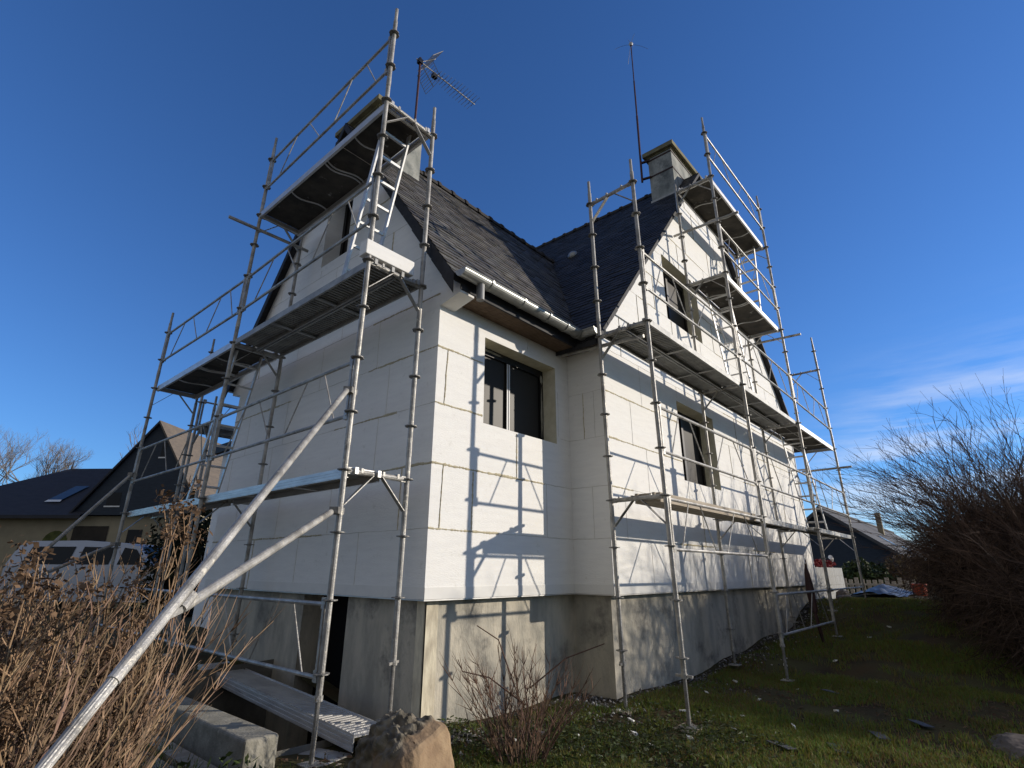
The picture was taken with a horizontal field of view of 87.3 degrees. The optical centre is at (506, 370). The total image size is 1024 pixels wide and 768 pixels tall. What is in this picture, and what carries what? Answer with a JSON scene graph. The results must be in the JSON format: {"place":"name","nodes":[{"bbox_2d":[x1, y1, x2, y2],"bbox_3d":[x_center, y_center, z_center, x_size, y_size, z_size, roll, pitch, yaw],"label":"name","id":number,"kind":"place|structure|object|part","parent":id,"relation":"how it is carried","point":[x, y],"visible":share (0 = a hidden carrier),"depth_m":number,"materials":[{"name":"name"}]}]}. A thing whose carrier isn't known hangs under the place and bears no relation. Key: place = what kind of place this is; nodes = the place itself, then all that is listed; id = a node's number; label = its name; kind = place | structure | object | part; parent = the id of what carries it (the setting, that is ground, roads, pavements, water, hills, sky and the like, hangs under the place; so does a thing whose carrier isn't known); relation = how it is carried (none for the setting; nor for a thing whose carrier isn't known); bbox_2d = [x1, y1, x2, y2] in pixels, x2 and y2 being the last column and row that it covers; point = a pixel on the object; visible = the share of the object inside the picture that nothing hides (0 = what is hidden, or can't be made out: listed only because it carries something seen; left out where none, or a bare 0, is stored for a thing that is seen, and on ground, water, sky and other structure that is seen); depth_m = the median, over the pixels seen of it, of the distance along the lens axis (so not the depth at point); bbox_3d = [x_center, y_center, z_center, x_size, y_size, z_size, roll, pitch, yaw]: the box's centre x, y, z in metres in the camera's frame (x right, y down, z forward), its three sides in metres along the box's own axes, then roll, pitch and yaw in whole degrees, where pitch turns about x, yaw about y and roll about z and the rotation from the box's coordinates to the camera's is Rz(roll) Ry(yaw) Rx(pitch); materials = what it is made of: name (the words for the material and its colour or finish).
{"place":"outdoors","nodes":[
{"label":"outdoors","id":0,"kind":"place"},
{"bbox_2d":[1,625,85,670],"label":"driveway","id":1,"kind":"structure","parent":0,"point":[50,647],"depth_m":6.76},
{"bbox_2d":[18,683,344,767],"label":"grass","id":2,"kind":"structure","parent":0,"point":[161,756],"depth_m":3.62,"materials":[{"name":"green plant"}]},
{"bbox_2d":[0,586,1023,767],"bbox_3d":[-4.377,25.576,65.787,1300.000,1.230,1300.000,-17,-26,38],"label":"ground","id":3,"kind":"structure","parent":0,"point":[866,669],"depth_m":6.74,"materials":[{"name":"green plant"}]},
{"bbox_2d":[0,427,74,481],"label":"bare tree","id":4,"kind":"object","parent":3,"relation":"on","point":[24,449],"visible":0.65,"depth_m":66.18,"materials":[{"name":"brown plant"}]},
{"bbox_2d":[0,434,92,484],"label":"bare tree","id":5,"kind":"object","parent":3,"relation":"on","point":[66,462],"visible":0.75,"depth_m":64.10,"materials":[{"name":"brown plant"}]},
{"bbox_2d":[0,540,162,611],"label":"parked van","id":6,"kind":"object","parent":3,"relation":"on","point":[63,551],"visible":0.21,"depth_m":14.93,"materials":[{"name":"grey paint"}]},
{"bbox_3d":[-12.854,5.180,15.092,1.400,0.470,0.107,-1,-20,4],"label":"side window","id":7,"kind":"part","parent":6,"relation":"part of","materials":[{"name":"glass"}]},
{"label":"side window","id":8,"kind":"part","parent":6,"relation":"part of","materials":[{"name":"black glass"}]},
{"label":"side window","id":9,"kind":"part","parent":6,"relation":"part of","materials":[{"name":"black glass"}]},
{"bbox_2d":[0,420,222,575],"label":"neighbour house","id":10,"kind":"structure","parent":3,"relation":"on","point":[51,506],"depth_m":24.98,"materials":[{"name":"paint"}]},
{"bbox_2d":[70,526,108,541],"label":"window","id":11,"kind":"structure","parent":10,"relation":"in","point":[89,533],"depth_m":24.56,"materials":[{"name":"black glass"}]},
{"bbox_2d":[104,492,121,506],"bbox_3d":[-18.099,5.928,24.718,0.610,0.660,0.470,-17,-26,38],"label":"window","id":12,"kind":"structure","parent":10,"relation":"in","point":[113,500],"depth_m":24.74,"materials":[{"name":"black glass"}]},
{"bbox_2d":[125,530,142,543],"bbox_3d":[-16.917,7.776,24.288,0.555,1.150,0.427,-17,-26,38],"label":"window","id":13,"kind":"structure","parent":10,"relation":"in","point":[132,535],"depth_m":24.39,"materials":[{"name":"black glass"}]},
{"bbox_2d":[158,443,167,457],"bbox_3d":[-16.213,3.758,25.389,0.285,0.740,0.220,-17,-26,38],"label":"window","id":14,"kind":"structure","parent":10,"relation":"in","point":[162,455],"depth_m":25.40,"materials":[{"name":"black"}]},
{"bbox_2d":[119,423,141,459],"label":"bare tree","id":15,"kind":"object","parent":3,"relation":"on","point":[134,439],"visible":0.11,"depth_m":69.32,"materials":[{"name":"brown plant"}]},
{"bbox_2d":[58,475,212,767],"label":"hydrangea bush","id":16,"kind":"object","parent":3,"relation":"on","point":[175,505],"visible":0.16,"depth_m":3.27,"materials":[{"name":"brown plant"}]},
{"bbox_2d":[0,524,283,767],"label":"hydrangea bush","id":17,"kind":"object","parent":3,"relation":"on","point":[29,737],"visible":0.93,"depth_m":2.61,"materials":[{"name":"brown plant"}]},
{"bbox_2d":[125,739,174,767],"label":"timber plank","id":18,"kind":"object","parent":3,"relation":"on","point":[157,763],"visible":0.14,"depth_m":3.61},
{"bbox_2d":[131,489,212,616],"bbox_3d":[-8.365,5.048,13.939,2.496,4.136,1.966,-17,-26,38],"label":"dark shrub","id":19,"kind":"object","parent":3,"relation":"on","point":[199,550],"visible":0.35,"depth_m":13.65,"materials":[{"name":"green plant"}]},
{"bbox_2d":[139,732,216,767],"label":"timber plank","id":20,"kind":"object","parent":3,"relation":"on","point":[183,754],"visible":0.44,"depth_m":3.72,"materials":[{"name":"grey wood"}]},
{"bbox_2d":[152,339,237,638],"bbox_3d":[-4.448,2.190,10.363,0.824,5.304,3.166,-17,-26,38],"label":"scaffold","id":21,"kind":"object","parent":3,"relation":"on","point":[226,432],"visible":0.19,"depth_m":9.52,"materials":[{"name":"metal"}]},
{"bbox_2d":[0,8,436,767],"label":"scaffold","id":22,"kind":"object","parent":3,"relation":"on","point":[328,184],"visible":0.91,"depth_m":6.10,"materials":[{"name":"metal"}]},
{"bbox_2d":[186,350,262,499],"bbox_3d":[-3.818,0.766,7.296,0.763,1.979,0.360,-17,-26,38],"label":"ladder","id":23,"kind":"object","parent":22,"relation":"on","point":[231,448],"visible":0.73,"depth_m":7.30,"materials":[{"name":"metal"}]},
{"bbox_2d":[342,118,410,274],"bbox_3d":[-1.459,-1.867,6.063,0.604,2.065,0.360,-17,-26,38],"label":"ladder","id":24,"kind":"object","parent":22,"relation":"on","point":[394,189],"visible":0.62,"depth_m":6.10,"materials":[{"name":"metal"}]},
{"bbox_2d":[359,238,413,277],"bbox_3d":[-1.190,-1.115,5.382,0.120,0.160,0.580,-17,-26,38],"label":"polystyrene block","id":25,"kind":"object","parent":22,"relation":"on","point":[388,258],"depth_m":5.31,"materials":[{"name":"white plastic"}]},
{"bbox_2d":[177,751,264,767],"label":"undergrowth","id":26,"kind":"object","parent":3,"relation":"on","point":[182,763],"visible":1,"depth_m":3.21,"materials":[{"name":"brown plant"}]},
{"bbox_2d":[133,659,334,767],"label":"stairwell","id":27,"kind":"object","parent":3,"relation":"on","point":[226,722],"visible":0.47,"depth_m":3.98,"materials":[{"name":"concrete"}]},
{"bbox_2d":[191,441,304,684],"bbox_3d":[-3.442,3.845,11.532,3.750,4.220,4.750,-17,-26,38],"label":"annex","id":28,"kind":"object","parent":3,"relation":"on","point":[198,609],"depth_m":10.90,"materials":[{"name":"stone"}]},
{"bbox_2d":[198,661,376,752],"bbox_3d":[-2.200,3.088,5.104,3.362,0.242,0.320,-18,-27,40],"label":"scaffold plank","id":29,"kind":"object","parent":3,"relation":"on","point":[341,727],"visible":0.69,"depth_m":4.69,"materials":[{"name":"metal"}]},
{"bbox_2d":[348,709,453,767],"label":"boulder","id":30,"kind":"object","parent":3,"relation":"on","point":[399,738],"visible":1,"depth_m":3.18,"materials":[{"name":"stone"}]},
{"bbox_2d":[204,94,817,751],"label":"house","id":31,"kind":"structure","parent":3,"relation":"on","point":[508,528],"depth_m":6.48,"materials":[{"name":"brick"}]},
{"bbox_2d":[307,595,348,743],"bbox_3d":[-1.802,3.721,5.574,0.920,2.628,0.040,-17,-26,38],"label":"door","id":32,"kind":"structure","parent":31,"relation":"in","point":[334,658],"depth_m":5.88,"materials":[{"name":"black"}]},
{"bbox_2d":[339,201,352,255],"bbox_3d":[-2.273,-2.097,8.090,0.664,1.254,0.060,-17,-26,38],"label":"window","id":33,"kind":"structure","parent":31,"relation":"in","point":[347,219],"depth_m":8.31,"materials":[{"name":"black glass"}]},
{"bbox_2d":[414,51,477,118],"bbox_3d":[-1.194,-4.522,10.154,0.531,3.180,1.462,-17,-26,38],"label":"tv antenna","id":34,"kind":"object","parent":31,"relation":"attached to","point":[434,75],"visible":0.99,"depth_m":10.28,"materials":[{"name":"metal"}]},
{"bbox_2d":[483,348,543,439],"bbox_3d":[0.020,0.314,6.523,0.064,0.994,1.314,-17,-26,38],"label":"window","id":35,"kind":"structure","parent":31,"relation":"in","point":[512,388],"depth_m":6.58,"materials":[{"name":"black glass"}]},
{"bbox_2d":[616,35,651,182],"bbox_3d":[3.135,-6.336,12.885,0.600,4.380,0.600,19,-27,-40],"label":"radio mast","id":36,"kind":"object","parent":31,"relation":"attached to","point":[639,146],"visible":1,"depth_m":12.63,"materials":[{"name":"metal"}]},
{"bbox_2d":[663,272,688,333],"bbox_3d":[2.964,-1.212,9.841,0.060,1.244,1.434,-17,-26,38],"label":"window","id":37,"kind":"structure","parent":31,"relation":"in","point":[671,296],"depth_m":10.11,"materials":[{"name":"black glass"}]},
{"bbox_2d":[677,411,706,485],"bbox_3d":[2.933,1.300,8.892,0.060,1.234,1.434,-17,-26,38],"label":"window","id":38,"kind":"structure","parent":31,"relation":"in","point":[694,473],"depth_m":9.12,"materials":[{"name":"black"}]},
{"bbox_2d":[439,624,603,767],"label":"bare bush","id":39,"kind":"object","parent":3,"relation":"on","point":[508,743],"visible":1,"depth_m":3.94,"materials":[{"name":"brown plant"}]},
{"bbox_2d":[340,599,851,767],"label":"rubble","id":40,"kind":"object","parent":3,"relation":"on","point":[592,699],"visible":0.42,"depth_m":5.74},
{"bbox_2d":[612,706,637,715],"bbox_3d":[1.174,3.358,5.302,0.200,0.032,0.240,-17,-26,38],"label":"wooden pad","id":41,"kind":"object","parent":3,"relation":"on","point":[634,711],"visible":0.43,"depth_m":5.23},
{"bbox_2d":[229,659,1023,767],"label":"grass","id":42,"kind":"structure","parent":3,"relation":"on","point":[808,743],"depth_m":4.89,"materials":[{"name":"green plant"}]},
{"bbox_2d":[673,723,701,735],"bbox_3d":[1.646,3.231,4.841,0.200,0.032,0.240,-17,-26,38],"label":"wooden pad","id":43,"kind":"object","parent":3,"relation":"on","point":[687,730],"visible":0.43,"depth_m":4.78,"materials":[{"name":"wood"}]},
{"bbox_2d":[561,117,865,729],"bbox_3d":[4.503,0.092,9.928,1.517,9.434,9.370,-19,-28,42],"label":"scaffold","id":44,"kind":"object","parent":3,"relation":"on","point":[649,341],"visible":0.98,"depth_m":8.38,"materials":[{"name":"metal"}]},
{"bbox_2d":[706,288,753,390],"bbox_3d":[3.945,-0.446,9.459,0.360,1.938,0.703,-17,-26,38],"label":"ladder","id":45,"kind":"object","parent":44,"relation":"on","point":[721,350],"visible":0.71,"depth_m":9.49,"materials":[{"name":"metal"}]},
{"bbox_2d":[737,246,760,308],"bbox_3d":[5.167,-1.837,11.434,0.360,1.931,0.455,-17,-26,38],"label":"ladder","id":46,"kind":"object","parent":44,"relation":"on","point":[740,273],"visible":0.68,"depth_m":11.55,"materials":[{"name":"metal"}]},
{"bbox_2d":[780,432,827,528],"bbox_3d":[6.166,2.324,11.129,0.360,1.944,0.951,-17,-26,38],"label":"ladder","id":47,"kind":"object","parent":44,"relation":"on","point":[795,483],"visible":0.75,"depth_m":11.14,"materials":[{"name":"metal"}]},
{"bbox_2d":[766,740,796,748],"bbox_3d":[2.255,3.070,4.413,0.110,0.029,0.200,11,-23,-26],"label":"slate fragment","id":48,"kind":"object","parent":3,"relation":"on","point":[785,747],"visible":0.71,"depth_m":4.38,"materials":[{"name":"grey stone"}]},
{"bbox_2d":[804,560,824,643],"bbox_3d":[5.019,3.790,8.780,0.152,1.331,0.295,-17,-26,38],"label":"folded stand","id":49,"kind":"object","parent":3,"relation":"on","point":[809,584],"visible":0.85,"depth_m":8.74,"materials":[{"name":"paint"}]},
{"bbox_2d":[813,567,845,598],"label":"block wall","id":50,"kind":"structure","parent":3,"relation":"on","point":[836,577],"depth_m":13.49,"materials":[{"name":"concrete"}]},
{"bbox_2d":[814,559,835,567],"bbox_3d":[8.122,4.965,13.765,0.234,0.301,2.645,-17,-26,38],"label":"geranium row","id":51,"kind":"object","parent":50,"relation":"on","point":[817,562],"visible":0.71,"depth_m":13.70,"materials":[{"name":"red plant"}]},
{"bbox_2d":[827,742,849,753],"bbox_3d":[2.810,3.196,4.554,0.110,0.029,0.200,-3,-21,10],"label":"slate fragment","id":52,"kind":"object","parent":3,"relation":"on","point":[847,752],"visible":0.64,"depth_m":4.54,"materials":[{"name":"grey stone"}]},
{"bbox_2d":[836,590,849,595],"bbox_3d":[7.963,5.321,12.719,0.280,0.254,0.418,-17,-26,38],"label":"stone","id":53,"kind":"object","parent":3,"relation":"on","point":[842,592],"visible":0.41,"depth_m":12.65,"materials":[{"name":"grey stone"}]},
{"bbox_2d":[836,595,851,599],"bbox_3d":[7.677,5.192,12.181,0.324,0.206,0.546,-17,-26,38],"label":"stone","id":54,"kind":"object","parent":3,"relation":"on","point":[838,597],"visible":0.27,"depth_m":12.07,"materials":[{"name":"grey stone"}]},
{"bbox_2d":[837,557,898,592],"bbox_3d":[12.774,7.538,19.198,2.162,1.685,2.178,0,-20,0],"label":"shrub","id":55,"kind":"object","parent":3,"relation":"on","point":[869,571],"visible":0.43,"depth_m":19.04,"materials":[{"name":"green plant"}]},
{"bbox_2d":[806,506,942,578],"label":"neighbour house","id":56,"kind":"structure","parent":3,"relation":"on","point":[840,552],"depth_m":36.88,"materials":[{"name":"stone"}]},
{"bbox_2d":[869,731,888,739],"bbox_3d":[3.423,3.340,4.919,0.110,0.029,0.200,-3,-21,10],"label":"slate fragment","id":57,"kind":"object","parent":3,"relation":"on","point":[880,734],"visible":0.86,"depth_m":4.92,"materials":[{"name":"grey stone"}]},
{"bbox_2d":[844,577,914,592],"bbox_3d":[11.685,6.877,17.077,2.350,0.598,0.234,-17,-27,39],"label":"wooden fence","id":58,"kind":"object","parent":3,"relation":"on","point":[868,584],"visible":0.27,"depth_m":17.13,"materials":[{"name":"wood"}]},
{"bbox_2d":[851,584,912,596],"bbox_3d":[10.705,6.201,15.220,1.300,0.303,2.600,-17,-26,38],"label":"tarpaulin","id":59,"kind":"object","parent":3,"relation":"on","point":[883,588],"visible":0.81,"depth_m":14.78,"materials":[{"name":"blue plastic"}]},
{"bbox_2d":[774,376,1023,648],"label":"bare shrub","id":60,"kind":"object","parent":3,"relation":"on","point":[937,570],"visible":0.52,"depth_m":9.23,"materials":[{"name":"wood"},{"name":"bark"}]},
{"bbox_2d":[884,554,936,591],"bbox_3d":[14.516,7.180,19.195,1.903,1.527,2.485,-17,-26,38],"label":"dry shrub","id":61,"kind":"object","parent":3,"relation":"on","point":[891,569],"visible":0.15,"depth_m":19.11,"materials":[{"name":"brown plant"}]},
{"bbox_2d":[911,584,926,595],"bbox_3d":[11.697,6.245,15.193,0.410,0.410,0.410,-17,-26,38],"label":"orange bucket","id":62,"kind":"object","parent":3,"relation":"on","point":[919,590],"visible":0.23,"depth_m":15.08,"materials":[{"name":"plastic"}]},
{"bbox_2d":[817,403,1022,603],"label":"bare shrub","id":63,"kind":"object","parent":3,"relation":"on","point":[903,561],"visible":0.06,"depth_m":12.28,"materials":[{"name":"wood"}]},
{"bbox_2d":[907,719,934,727],"bbox_3d":[4.008,3.410,5.196,0.110,0.029,0.200,2,-20,-5],"label":"slate fragment","id":64,"kind":"object","parent":3,"relation":"on","point":[920,723],"visible":1,"depth_m":5.18,"materials":[{"name":"grey stone"}]},
{"bbox_2d":[852,393,1023,615],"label":"bare shrub","id":65,"kind":"object","parent":3,"relation":"on","point":[971,470],"visible":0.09,"depth_m":10.27,"materials":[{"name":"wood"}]},
{"bbox_2d":[866,440,1023,691],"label":"bare shrub","id":66,"kind":"object","parent":3,"relation":"on","point":[1009,593],"visible":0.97,"depth_m":7.51,"materials":[{"name":"wood"},{"name":"bark"}]},
{"bbox_2d":[988,732,1023,762],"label":"flat stone","id":67,"kind":"object","parent":3,"relation":"on","point":[1014,742],"visible":0.63,"depth_m":4.56,"materials":[{"name":"grey stone"}]},
{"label":"wooden pad","id":68,"kind":"object","parent":3,"relation":"on","visible":0},
{"bbox_2d":[299,748,350,766],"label":"metal sheet","id":69,"kind":"object","parent":68,"relation":"on","point":[332,755],"visible":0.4,"depth_m":3.98,"materials":[{"name":"metal"}]},
{"bbox_2d":[0,0,1023,747],"label":"sky","id":70,"kind":"structure","parent":0,"point":[879,144],"materials":[{"name":"blue"}]},
{"bbox_2d":[713,596,1023,706],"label":"grass","id":71,"kind":"structure","parent":0,"point":[851,645],"depth_m":7.89,"materials":[{"name":"green plant"}]}
]}

